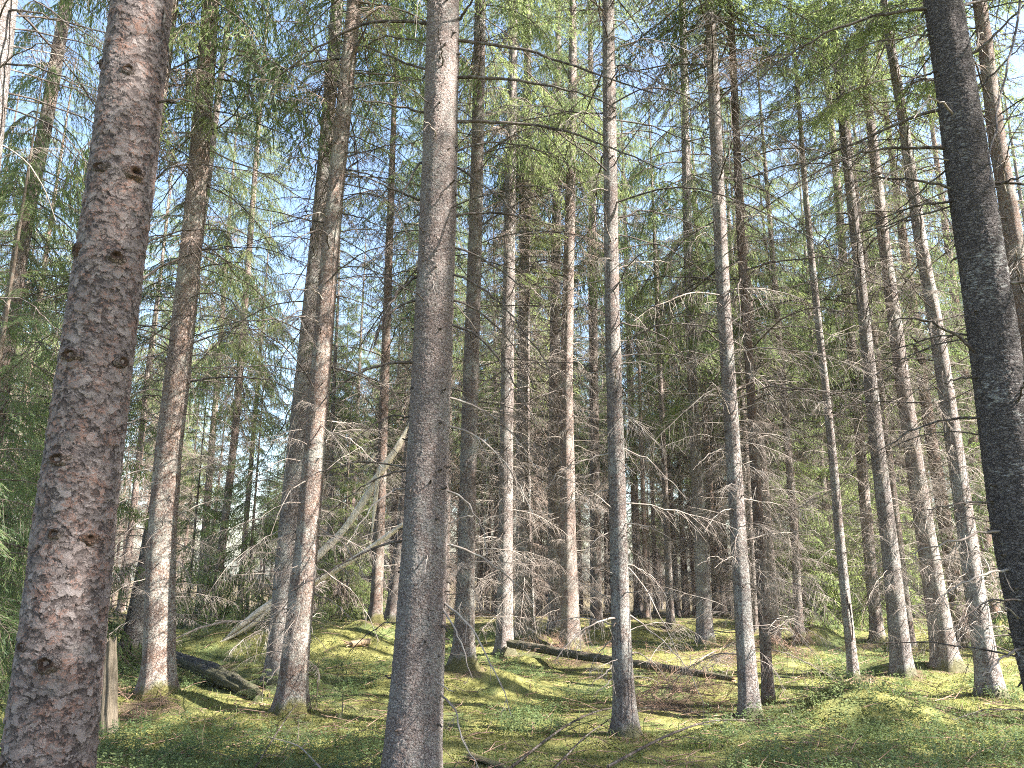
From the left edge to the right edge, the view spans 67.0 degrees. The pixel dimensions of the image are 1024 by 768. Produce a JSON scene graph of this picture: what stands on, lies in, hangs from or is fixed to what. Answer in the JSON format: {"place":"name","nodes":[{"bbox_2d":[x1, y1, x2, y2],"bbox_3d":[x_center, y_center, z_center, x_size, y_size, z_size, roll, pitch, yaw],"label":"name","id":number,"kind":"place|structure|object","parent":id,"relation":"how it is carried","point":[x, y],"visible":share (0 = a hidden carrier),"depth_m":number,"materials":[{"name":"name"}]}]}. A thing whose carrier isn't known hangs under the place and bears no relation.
{"place":"outdoors","nodes":[
{"label":"outdoors","id":0,"kind":"place"},
{"bbox_2d":[0,581,1023,767],"bbox_3d":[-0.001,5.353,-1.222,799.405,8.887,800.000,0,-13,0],"label":"ground","id":1,"kind":"structure","parent":0,"point":[512,683],"depth_m":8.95,"materials":[{"name":"green plant"}]},
{"bbox_2d":[0,74,49,391],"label":"spruce tree","id":2,"kind":"object","parent":1,"relation":"on","point":[17,108],"visible":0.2,"depth_m":28.38,"materials":[{"name":"green plant"}]},
{"bbox_2d":[0,208,57,671],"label":"young spruce","id":3,"kind":"object","parent":1,"relation":"on","point":[11,430],"visible":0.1,"depth_m":12.30,"materials":[{"name":"green plant"}]},
{"bbox_2d":[0,53,69,743],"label":"young spruce","id":4,"kind":"object","parent":1,"relation":"on","point":[4,684],"visible":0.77,"depth_m":7.43,"materials":[{"name":"green plant"}]},
{"bbox_2d":[0,61,90,550],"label":"spruce tree","id":5,"kind":"object","parent":1,"relation":"on","point":[48,233],"visible":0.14,"depth_m":24.93,"materials":[{"name":"green plant"}]},
{"bbox_2d":[0,153,156,677],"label":"young spruce","id":6,"kind":"object","parent":1,"relation":"on","point":[135,513],"visible":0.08,"depth_m":11.48,"materials":[{"name":"green plant"}]},
{"bbox_2d":[0,0,168,610],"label":"spruce tree","id":7,"kind":"object","parent":1,"relation":"on","point":[24,255],"visible":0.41,"depth_m":11.78,"materials":[{"name":"green plant"}]},
{"bbox_2d":[0,0,213,767],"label":"spruce tree","id":8,"kind":"object","parent":1,"relation":"on","point":[52,712],"visible":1,"depth_m":3.94,"materials":[{"name":"brown plant"}]},
{"bbox_2d":[0,0,216,342],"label":"spruce tree","id":9,"kind":"object","parent":1,"relation":"on","point":[9,10],"visible":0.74,"depth_m":7.07,"materials":[{"name":"green plant"}]},
{"bbox_2d":[99,636,118,734],"bbox_3d":[-3.852,2.961,7.425,0.239,1.039,0.186,0,-13,0],"label":"broken stump","id":10,"kind":"object","parent":1,"relation":"on","point":[109,705],"visible":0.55,"depth_m":7.39,"materials":[{"name":"brown wood"}]},
{"bbox_2d":[111,168,188,601],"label":"spruce tree","id":11,"kind":"object","parent":1,"relation":"on","point":[136,380],"visible":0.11,"depth_m":34.91,"materials":[{"name":"green plant"}]},
{"bbox_2d":[118,659,185,726],"bbox_3d":[-3.805,3.310,8.102,1.174,0.678,1.191,-11,-17,39],"label":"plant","id":12,"kind":"object","parent":1,"relation":"on","point":[146,704],"visible":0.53,"depth_m":7.98,"materials":[{"name":"plant"}]},
{"bbox_2d":[111,144,194,613],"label":"spruce tree","id":13,"kind":"object","parent":1,"relation":"on","point":[135,489],"visible":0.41,"depth_m":30.19,"materials":[{"name":"green plant"}]},
{"bbox_2d":[0,0,328,446],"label":"spruce tree","id":14,"kind":"object","parent":1,"relation":"on","point":[238,26],"visible":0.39,"depth_m":9.71,"materials":[{"name":"green plant"}]},
{"bbox_2d":[40,1,294,658],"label":"spruce tree","id":15,"kind":"object","parent":1,"relation":"on","point":[134,630],"visible":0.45,"depth_m":13.00,"materials":[{"name":"green plant"}]},
{"bbox_2d":[134,292,201,562],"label":"spruce tree","id":16,"kind":"object","parent":1,"relation":"on","point":[153,450],"visible":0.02,"depth_m":37.05,"materials":[{"name":"green plant"}]},
{"bbox_2d":[127,351,240,629],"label":"young spruce","id":17,"kind":"object","parent":1,"relation":"on","point":[190,564],"visible":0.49,"depth_m":19.18,"materials":[{"name":"green plant"}]},
{"bbox_2d":[16,0,362,701],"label":"spruce tree","id":18,"kind":"object","parent":1,"relation":"on","point":[158,668],"visible":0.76,"depth_m":9.41,"materials":[{"name":"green plant"}]},
{"bbox_2d":[176,362,218,607],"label":"spruce tree","id":19,"kind":"object","parent":1,"relation":"on","point":[187,532],"visible":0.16,"depth_m":41.01,"materials":[{"name":"green plant"}]},
{"bbox_2d":[151,95,272,616],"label":"spruce tree","id":20,"kind":"object","parent":1,"relation":"on","point":[207,484],"visible":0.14,"depth_m":28.56,"materials":[{"name":"green plant"}]},
{"bbox_2d":[176,651,263,699],"bbox_3d":[-3.828,3.714,9.797,0.287,0.432,2.803,12,-18,-43],"label":"fallen log","id":21,"kind":"object","parent":1,"relation":"on","point":[217,674],"visible":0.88,"depth_m":9.62,"materials":[{"name":"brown wood"}]},
{"bbox_2d":[147,2,303,625],"bbox_3d":[-6.855,-3.311,20.555,3.125,19.350,4.392,-3,-13,14],"label":"spruce tree","id":22,"kind":"object","parent":1,"relation":"on","point":[271,392],"visible":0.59,"depth_m":19.66,"materials":[{"name":"green plant"}]},
{"bbox_2d":[177,318,315,632],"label":"young spruce","id":23,"kind":"object","parent":1,"relation":"on","point":[252,542],"visible":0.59,"depth_m":18.43,"materials":[{"name":"green plant"}]},
{"bbox_2d":[211,198,300,617],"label":"spruce tree","id":24,"kind":"object","parent":1,"relation":"on","point":[263,428],"visible":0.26,"depth_m":24.78,"materials":[{"name":"green plant"}]},
{"bbox_2d":[153,0,459,689],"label":"spruce tree","id":25,"kind":"object","parent":1,"relation":"on","point":[288,514],"visible":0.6,"depth_m":10.74,"materials":[{"name":"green plant"}]},
{"bbox_2d":[220,423,408,641],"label":"broken tree","id":26,"kind":"object","parent":1,"relation":"on","point":[353,516],"visible":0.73,"depth_m":12.95,"materials":[{"name":"grey wood"}]},
{"bbox_2d":[307,660,343,710],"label":"spruce sapling","id":27,"kind":"object","parent":1,"relation":"on","point":[325,685],"visible":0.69,"depth_m":8.37,"materials":[{"name":"green plant"}]},
{"bbox_2d":[289,212,367,617],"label":"spruce tree","id":28,"kind":"object","parent":1,"relation":"on","point":[334,385],"visible":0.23,"depth_m":24.38,"materials":[{"name":"green plant"}]},
{"bbox_2d":[168,0,497,716],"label":"spruce tree","id":29,"kind":"object","parent":1,"relation":"on","point":[292,690],"visible":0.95,"depth_m":9.01,"materials":[{"name":"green plant"}]},
{"bbox_2d":[313,299,370,612],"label":"spruce tree","id":30,"kind":"object","parent":1,"relation":"on","point":[340,579],"visible":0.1,"depth_m":30.46,"materials":[{"name":"green plant"}]},
{"bbox_2d":[312,375,390,621],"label":"young spruce","id":31,"kind":"object","parent":1,"relation":"on","point":[358,591],"visible":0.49,"depth_m":21.30,"materials":[{"name":"green plant"}]},
{"bbox_2d":[317,223,401,613],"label":"spruce tree","id":32,"kind":"object","parent":1,"relation":"on","point":[360,352],"visible":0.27,"depth_m":25.89,"materials":[{"name":"green plant"}]},
{"bbox_2d":[338,273,401,613],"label":"spruce tree","id":33,"kind":"object","parent":1,"relation":"on","point":[373,447],"visible":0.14,"depth_m":29.77,"materials":[{"name":"green plant"}]},
{"bbox_2d":[270,1,488,625],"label":"spruce tree","id":34,"kind":"object","parent":1,"relation":"on","point":[375,612],"visible":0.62,"depth_m":15.97,"materials":[{"name":"green plant"}]},
{"bbox_2d":[364,295,409,607],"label":"spruce tree","id":35,"kind":"object","parent":1,"relation":"on","point":[392,519],"visible":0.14,"depth_m":28.41,"materials":[{"name":"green plant"}]},
{"bbox_2d":[368,326,411,605],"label":"spruce tree","id":36,"kind":"object","parent":1,"relation":"on","point":[391,445],"visible":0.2,"depth_m":24.23,"materials":[{"name":"green plant"}]},
{"bbox_2d":[335,12,479,621],"bbox_3d":[-2.752,-3.808,22.479,4.091,21.630,4.325,0,-13,0],"label":"spruce tree","id":37,"kind":"object","parent":1,"relation":"on","point":[390,608],"visible":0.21,"depth_m":21.38,"materials":[{"name":"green plant"}]},
{"bbox_2d":[371,93,483,595],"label":"spruce tree","id":38,"kind":"object","parent":1,"relation":"on","point":[404,324],"visible":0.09,"depth_m":23.66,"materials":[{"name":"green plant"}]},
{"bbox_2d":[390,127,501,596],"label":"spruce tree","id":39,"kind":"object","parent":1,"relation":"on","point":[461,243],"visible":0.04,"depth_m":28.13,"materials":[{"name":"green plant"}]},
{"bbox_2d":[238,0,667,767],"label":"spruce tree","id":40,"kind":"object","parent":1,"relation":"on","point":[414,728],"visible":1,"depth_m":6.11,"materials":[{"name":"grey plant"}]},
{"bbox_2d":[446,294,486,615],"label":"spruce tree","id":41,"kind":"object","parent":1,"relation":"on","point":[449,517],"visible":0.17,"depth_m":24.45,"materials":[{"name":"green plant"}]},
{"bbox_2d":[338,0,604,672],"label":"spruce tree","id":42,"kind":"object","parent":1,"relation":"on","point":[465,609],"visible":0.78,"depth_m":10.76,"materials":[{"name":"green plant"}]},
{"bbox_2d":[449,215,500,610],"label":"spruce tree","id":43,"kind":"object","parent":1,"relation":"on","point":[489,356],"visible":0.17,"depth_m":25.70,"materials":[{"name":"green plant"}]},
{"bbox_2d":[453,332,499,614],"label":"spruce tree","id":44,"kind":"object","parent":1,"relation":"on","point":[481,504],"visible":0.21,"depth_m":27.14,"materials":[{"name":"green plant"}]},
{"bbox_2d":[452,194,516,614],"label":"spruce tree","id":45,"kind":"object","parent":1,"relation":"on","point":[495,510],"visible":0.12,"depth_m":29.22,"materials":[{"name":"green plant"}]},
{"bbox_2d":[394,0,620,655],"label":"spruce tree","id":46,"kind":"object","parent":1,"relation":"on","point":[505,535],"visible":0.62,"depth_m":14.73,"materials":[{"name":"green plant"}]},
{"bbox_2d":[0,615,1023,767],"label":"bilberry undergrowth","id":47,"kind":"object","parent":1,"relation":"on","point":[555,722],"visible":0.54,"depth_m":6.97,"materials":[{"name":"green plant"}]},
{"bbox_2d":[0,611,1023,767],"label":"twig litter","id":48,"kind":"object","parent":1,"relation":"on","point":[691,753],"visible":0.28,"depth_m":7.69,"materials":[{"name":"brown wood"}]},
{"bbox_2d":[449,100,593,632],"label":"spruce tree","id":49,"kind":"object","parent":1,"relation":"on","point":[536,243],"visible":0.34,"depth_m":16.02,"materials":[{"name":"green plant"}]},
{"bbox_2d":[478,168,583,604],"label":"spruce tree","id":50,"kind":"object","parent":1,"relation":"on","point":[499,356],"visible":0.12,"depth_m":22.59,"materials":[{"name":"green plant"}]},
{"bbox_2d":[449,0,627,641],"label":"spruce tree","id":51,"kind":"object","parent":1,"relation":"on","point":[526,611],"visible":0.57,"depth_m":15.74,"materials":[{"name":"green plant"}]},
{"bbox_2d":[491,202,586,615],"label":"spruce tree","id":52,"kind":"object","parent":1,"relation":"on","point":[536,589],"visible":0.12,"depth_m":24.39,"materials":[{"name":"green plant"}]},
{"bbox_2d":[513,193,588,616],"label":"spruce tree","id":53,"kind":"object","parent":1,"relation":"on","point":[546,609],"visible":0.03,"depth_m":27.44,"materials":[{"name":"green plant"}]},
{"bbox_2d":[461,0,646,634],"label":"spruce tree","id":54,"kind":"object","parent":1,"relation":"on","point":[552,581],"visible":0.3,"depth_m":17.46,"materials":[{"name":"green plant"}]},
{"bbox_2d":[499,623,632,670],"bbox_3d":[0.853,4.451,12.867,1.757,1.080,1.974,8,-15,-30],"label":"brush heap","id":55,"kind":"object","parent":1,"relation":"on","point":[557,644],"visible":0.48,"depth_m":12.69,"materials":[{"name":"brown wood"}]},
{"bbox_2d":[543,315,603,612],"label":"spruce tree","id":56,"kind":"object","parent":1,"relation":"on","point":[582,389],"visible":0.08,"depth_m":28.58,"materials":[{"name":"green plant"}]},
{"bbox_2d":[548,349,601,612],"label":"spruce tree","id":57,"kind":"object","parent":1,"relation":"on","point":[576,455],"visible":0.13,"depth_m":25.40,"materials":[{"name":"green plant"}]},
{"bbox_2d":[480,0,682,648],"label":"spruce tree","id":58,"kind":"object","parent":1,"relation":"on","point":[570,604],"visible":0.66,"depth_m":15.59,"materials":[{"name":"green plant"}]},
{"bbox_2d":[502,0,683,629],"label":"spruce tree","id":59,"kind":"object","parent":1,"relation":"on","point":[594,522],"visible":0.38,"depth_m":18.92,"materials":[{"name":"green plant"}]},
{"bbox_2d":[580,326,629,612],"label":"spruce tree","id":60,"kind":"object","parent":1,"relation":"on","point":[604,577],"visible":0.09,"depth_m":31.85,"materials":[{"name":"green plant"}]},
{"bbox_2d":[576,302,638,604],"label":"spruce tree","id":61,"kind":"object","parent":1,"relation":"on","point":[604,464],"visible":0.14,"depth_m":29.14,"materials":[{"name":"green plant"}]},
{"bbox_2d":[511,703,711,767],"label":"fallen branch","id":62,"kind":"object","parent":1,"relation":"on","point":[545,740],"visible":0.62,"depth_m":7.38,"materials":[{"name":"brown wood"}]},
{"bbox_2d":[506,627,735,688],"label":"fallen tree","id":63,"kind":"object","parent":1,"relation":"on","point":[582,655],"visible":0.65,"depth_m":11.36,"materials":[{"name":"grey wood"}]},
{"bbox_2d":[573,52,686,617],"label":"spruce tree","id":64,"kind":"object","parent":1,"relation":"on","point":[637,607],"visible":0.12,"depth_m":26.32,"materials":[{"name":"green plant"}]},
{"bbox_2d":[599,225,689,617],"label":"spruce tree","id":65,"kind":"object","parent":1,"relation":"on","point":[643,520],"visible":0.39,"depth_m":24.17,"materials":[{"name":"green plant"}]},
{"bbox_2d":[576,90,722,629],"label":"spruce tree","id":66,"kind":"object","parent":1,"relation":"on","point":[667,559],"visible":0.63,"depth_m":17.75,"materials":[{"name":"green plant"}]},
{"bbox_2d":[626,342,677,613],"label":"spruce tree","id":67,"kind":"object","parent":1,"relation":"on","point":[655,562],"visible":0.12,"depth_m":32.92,"materials":[{"name":"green plant"}]},
{"bbox_2d":[458,0,849,737],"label":"spruce tree","id":68,"kind":"object","parent":1,"relation":"on","point":[624,706],"visible":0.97,"depth_m":7.88,"materials":[{"name":"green plant"}]},
{"bbox_2d":[622,234,703,616],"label":"spruce tree","id":69,"kind":"object","parent":1,"relation":"on","point":[676,610],"visible":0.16,"depth_m":26.23,"materials":[{"name":"brown plant"}]},
{"bbox_2d":[592,639,737,721],"bbox_3d":[1.790,3.554,8.657,1.872,1.162,2.352,0,-13,0],"label":"brush heap","id":70,"kind":"object","parent":1,"relation":"on","point":[679,690],"visible":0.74,"depth_m":8.76,"materials":[{"name":"brown wood"}]},
{"bbox_2d":[649,259,709,614],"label":"spruce tree","id":71,"kind":"object","parent":1,"relation":"on","point":[687,602],"visible":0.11,"depth_m":29.22,"materials":[{"name":"brown plant"}]},
{"bbox_2d":[653,318,706,614],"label":"spruce tree","id":72,"kind":"object","parent":1,"relation":"on","point":[678,483],"visible":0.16,"depth_m":27.78,"materials":[{"name":"brown plant"}]},
{"bbox_2d":[640,77,744,614],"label":"spruce tree","id":73,"kind":"object","parent":1,"relation":"on","point":[717,493],"visible":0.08,"depth_m":27.83,"materials":[{"name":"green plant"}]},
{"bbox_2d":[593,0,795,644],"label":"spruce tree","id":74,"kind":"object","parent":1,"relation":"on","point":[702,577],"visible":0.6,"depth_m":16.68,"materials":[{"name":"green plant"}]},
{"bbox_2d":[606,702,787,767],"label":"fallen branch","id":75,"kind":"object","parent":1,"relation":"on","point":[647,745],"visible":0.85,"depth_m":6.97,"materials":[{"name":"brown wood"}]},
{"bbox_2d":[656,114,744,616],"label":"spruce tree","id":76,"kind":"object","parent":1,"relation":"on","point":[716,589],"visible":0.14,"depth_m":25.08,"materials":[{"name":"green plant"}]},
{"bbox_2d":[546,0,930,720],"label":"spruce tree","id":77,"kind":"object","parent":1,"relation":"on","point":[748,684],"visible":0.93,"depth_m":8.87,"materials":[{"name":"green plant"}]},
{"bbox_2d":[681,111,809,602],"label":"spruce tree","id":78,"kind":"object","parent":1,"relation":"on","point":[716,345],"visible":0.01,"depth_m":23.47,"materials":[{"name":"green plant"}]},
{"bbox_2d":[672,108,840,631],"bbox_3d":[5.694,-0.821,18.395,3.553,13.590,3.471,-8,-15,32],"label":"spruce tree","id":79,"kind":"object","parent":1,"relation":"on","point":[755,609],"visible":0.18,"depth_m":17.86,"materials":[{"name":"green plant"}]},
{"bbox_2d":[660,21,858,646],"bbox_3d":[4.829,-1.598,15.888,3.946,13.950,3.921,12,-18,-43],"label":"spruce tree","id":80,"kind":"object","parent":1,"relation":"on","point":[764,461],"visible":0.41,"depth_m":15.14,"materials":[{"name":"green plant"}]},
{"bbox_2d":[572,0,950,704],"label":"spruce tree","id":81,"kind":"object","parent":1,"relation":"on","point":[762,614],"visible":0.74,"depth_m":9.50,"materials":[{"name":"green plant"}]},
{"bbox_2d":[717,113,831,597],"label":"spruce tree","id":82,"kind":"object","parent":1,"relation":"on","point":[780,249],"visible":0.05,"depth_m":26.92,"materials":[{"name":"green plant"}]},
{"bbox_2d":[734,293,866,634],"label":"young spruce","id":83,"kind":"object","parent":1,"relation":"on","point":[834,625],"visible":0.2,"depth_m":18.30,"materials":[{"name":"plant"}]},
{"bbox_2d":[711,26,905,639],"bbox_3d":[5.615,-1.526,15.633,3.694,13.410,4.073,0,-13,0],"label":"spruce tree","id":84,"kind":"object","parent":1,"relation":"on","point":[790,473],"visible":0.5,"depth_m":15.21,"materials":[{"name":"green plant"}]},
{"bbox_2d":[763,138,866,609],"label":"spruce tree","id":85,"kind":"object","parent":1,"relation":"on","point":[810,338],"visible":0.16,"depth_m":23.26,"materials":[{"name":"green plant"}]},
{"bbox_2d":[732,0,917,678],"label":"spruce tree","id":86,"kind":"object","parent":1,"relation":"on","point":[845,602],"visible":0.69,"depth_m":11.46,"materials":[{"name":"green plant"}]},
{"bbox_2d":[782,348,886,618],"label":"young spruce","id":87,"kind":"object","parent":1,"relation":"on","point":[821,614],"visible":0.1,"depth_m":22.41,"materials":[{"name":"brown plant"}]},
{"bbox_2d":[768,3,941,642],"bbox_3d":[7.089,-3.523,17.088,3.231,18.270,3.817,-6,-14,26],"label":"spruce tree","id":88,"kind":"object","parent":1,"relation":"on","point":[874,609],"visible":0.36,"depth_m":15.97,"materials":[{"name":"green plant"}]},
{"bbox_2d":[786,282,943,631],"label":"young spruce","id":89,"kind":"object","parent":1,"relation":"on","point":[859,622],"visible":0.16,"depth_m":18.34,"materials":[{"name":"plant"}]},
{"bbox_2d":[714,0,1023,677],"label":"spruce tree","id":90,"kind":"object","parent":1,"relation":"on","point":[897,622],"visible":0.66,"depth_m":11.07,"materials":[{"name":"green plant"}]},
{"bbox_2d":[777,7,971,655],"bbox_3d":[7.477,-2.648,15.801,3.627,16.110,3.540,4,-14,-19],"label":"spruce tree","id":91,"kind":"object","parent":1,"relation":"on","point":[902,561],"visible":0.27,"depth_m":15.24,"materials":[{"name":"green plant"}]},
{"bbox_2d":[748,0,1023,690],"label":"spruce tree","id":92,"kind":"object","parent":1,"relation":"on","point":[992,343],"visible":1,"depth_m":5.41,"materials":[{"name":"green plant"}]},
{"bbox_2d":[813,41,959,615],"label":"spruce tree","id":93,"kind":"object","parent":1,"relation":"on","point":[898,480],"visible":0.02,"depth_m":26.36,"materials":[{"name":"green plant"}]},
{"bbox_2d":[765,0,1014,672],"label":"spruce tree","id":94,"kind":"object","parent":1,"relation":"on","point":[945,620],"visible":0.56,"depth_m":11.20,"materials":[{"name":"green plant"}]},
{"bbox_2d":[758,0,1023,698],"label":"spruce tree","id":95,"kind":"object","parent":1,"relation":"on","point":[970,558],"visible":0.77,"depth_m":9.91,"materials":[{"name":"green plant"}]},
{"bbox_2d":[846,416,940,616],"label":"young spruce","id":96,"kind":"object","parent":1,"relation":"on","point":[906,543],"visible":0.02,"depth_m":23.17,"materials":[{"name":"green plant"}]},
{"bbox_2d":[827,7,1005,647],"bbox_3d":[8.537,-2.716,16.185,4.216,16.290,3.637,0,-13,0],"label":"spruce tree","id":97,"kind":"object","parent":1,"relation":"on","point":[942,474],"visible":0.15,"depth_m":15.29,"materials":[{"name":"green plant"}]},
{"bbox_2d":[818,0,1023,444],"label":"spruce tree","id":98,"kind":"object","parent":1,"relation":"on","point":[1012,230],"visible":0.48,"depth_m":9.07,"materials":[{"name":"green plant"}]},
{"bbox_2d":[896,24,1003,624],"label":"spruce tree","id":99,"kind":"object","parent":1,"relation":"on","point":[970,441],"visible":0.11,"depth_m":21.37,"materials":[{"name":"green plant"}]},
{"bbox_2d":[933,256,1013,650],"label":"young spruce","id":100,"kind":"object","parent":1,"relation":"on","point":[997,619],"visible":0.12,"depth_m":14.75,"materials":[{"name":"green wood"}]},
{"bbox_2d":[988,46,1023,230],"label":"spruce tree","id":101,"kind":"object","parent":1,"relation":"on","point":[1020,193],"visible":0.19,"depth_m":25.47,"materials":[{"name":"green plant"}]},
{"bbox_2d":[0,0,1023,580],"label":"sky","id":102,"kind":"structure","parent":0,"point":[1015,58],"materials":[{"name":"blue"}]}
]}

